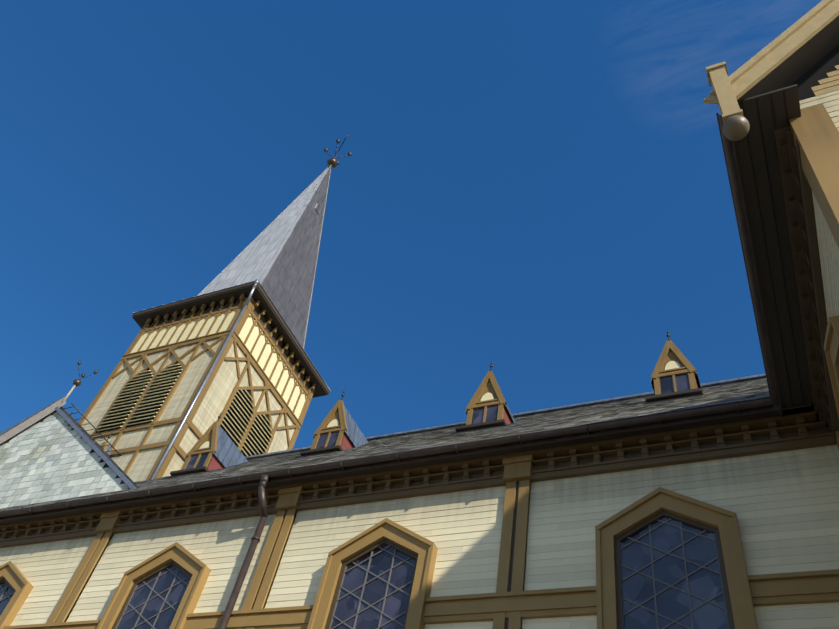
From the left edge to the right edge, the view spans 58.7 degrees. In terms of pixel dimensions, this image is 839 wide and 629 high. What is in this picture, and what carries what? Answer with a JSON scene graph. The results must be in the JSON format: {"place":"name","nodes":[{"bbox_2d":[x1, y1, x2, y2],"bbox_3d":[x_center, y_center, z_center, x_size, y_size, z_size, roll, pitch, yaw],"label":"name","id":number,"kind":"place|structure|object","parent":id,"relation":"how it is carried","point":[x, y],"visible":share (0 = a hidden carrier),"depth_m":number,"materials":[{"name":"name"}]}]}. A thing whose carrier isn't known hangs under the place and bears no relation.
{"place":"outdoors","nodes":[
{"label":"outdoors","id":0,"kind":"place"},
{"bbox_2d":[0,0,821,448],"label":"sky","id":1,"kind":"structure","parent":0,"point":[539,191],"materials":[{"name":"blue"}]},
{"label":"ground","id":2,"kind":"structure","parent":0,"visible":0},
{"bbox_2d":[82,281,329,481],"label":"tower","id":3,"kind":"structure","parent":2,"relation":"on","point":[235,421],"depth_m":29.67,"materials":[{"name":"wood"}]},
{"bbox_2d":[78,294,315,479],"bbox_3d":[-9.651,6.018,29.356,6.194,12.800,6.194,-13,-54,22],"label":"tower timber framing","id":4,"kind":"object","parent":3,"relation":"attached to","point":[235,340],"depth_m":30.40,"materials":[{"name":"brown wood"}]},
{"bbox_2d":[150,279,259,479],"bbox_3d":[-7.977,2.939,26.567,0.733,13.070,0.213,-61,-80,40],"label":"tower pipe","id":5,"kind":"object","parent":3,"relation":"attached to","point":[167,451],"visible":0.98,"depth_m":27.33,"materials":[{"name":"silver metal"}]},
{"bbox_2d":[133,167,331,391],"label":"spire","id":6,"kind":"structure","parent":3,"relation":"on","point":[277,257],"depth_m":38.04,"materials":[{"name":"stone"}]},
{"bbox_2d":[324,133,351,168],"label":"spire finial","id":7,"kind":"object","parent":6,"relation":"on","point":[332,162],"visible":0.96,"depth_m":48.40,"materials":[{"name":"gold metal"}]},
{"bbox_2d":[0,445,838,628],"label":"nave walls","id":8,"kind":"structure","parent":2,"relation":"on","point":[783,506],"depth_m":11.80,"materials":[{"name":"beige wood"}]},
{"bbox_2d":[0,361,138,508],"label":"roof","id":9,"kind":"structure","parent":8,"relation":"attached to","point":[53,451],"depth_m":22.13,"materials":[{"name":"stone"}]},
{"bbox_2d":[0,373,773,510],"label":"roof","id":10,"kind":"structure","parent":8,"relation":"on","point":[716,392],"depth_m":18.63,"materials":[{"name":"grey stone"}]},
{"bbox_2d":[100,329,702,478],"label":"dormers","id":11,"kind":"object","parent":10,"relation":"on","point":[674,375],"visible":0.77,"depth_m":20.78,"materials":[{"name":"wood"}]},
{"bbox_2d":[0,113,778,628],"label":"gutters","id":12,"kind":"object","parent":8,"relation":"attached to","point":[658,417],"visible":0.94,"depth_m":12.63,"materials":[{"name":"brown metal"}]},
{"bbox_2d":[0,403,838,628],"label":"wall trim","id":13,"kind":"structure","parent":8,"relation":"attached to","point":[516,469],"depth_m":12.50,"materials":[{"name":"brown wood"}]},
{"bbox_2d":[0,315,838,628],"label":"windows","id":14,"kind":"structure","parent":8,"relation":"attached to","point":[668,559],"depth_m":11.06,"materials":[{"name":"blue glass"}]},
{"bbox_2d":[790,45,838,321],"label":"transept","id":15,"kind":"structure","parent":2,"relation":"on","point":[817,83],"depth_m":8.63,"materials":[{"name":"wood"}]},
{"bbox_2d":[703,0,838,448],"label":"roof eave","id":16,"kind":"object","parent":15,"relation":"attached to","point":[785,148],"depth_m":8.91,"materials":[{"name":"brown wood"}]}
]}

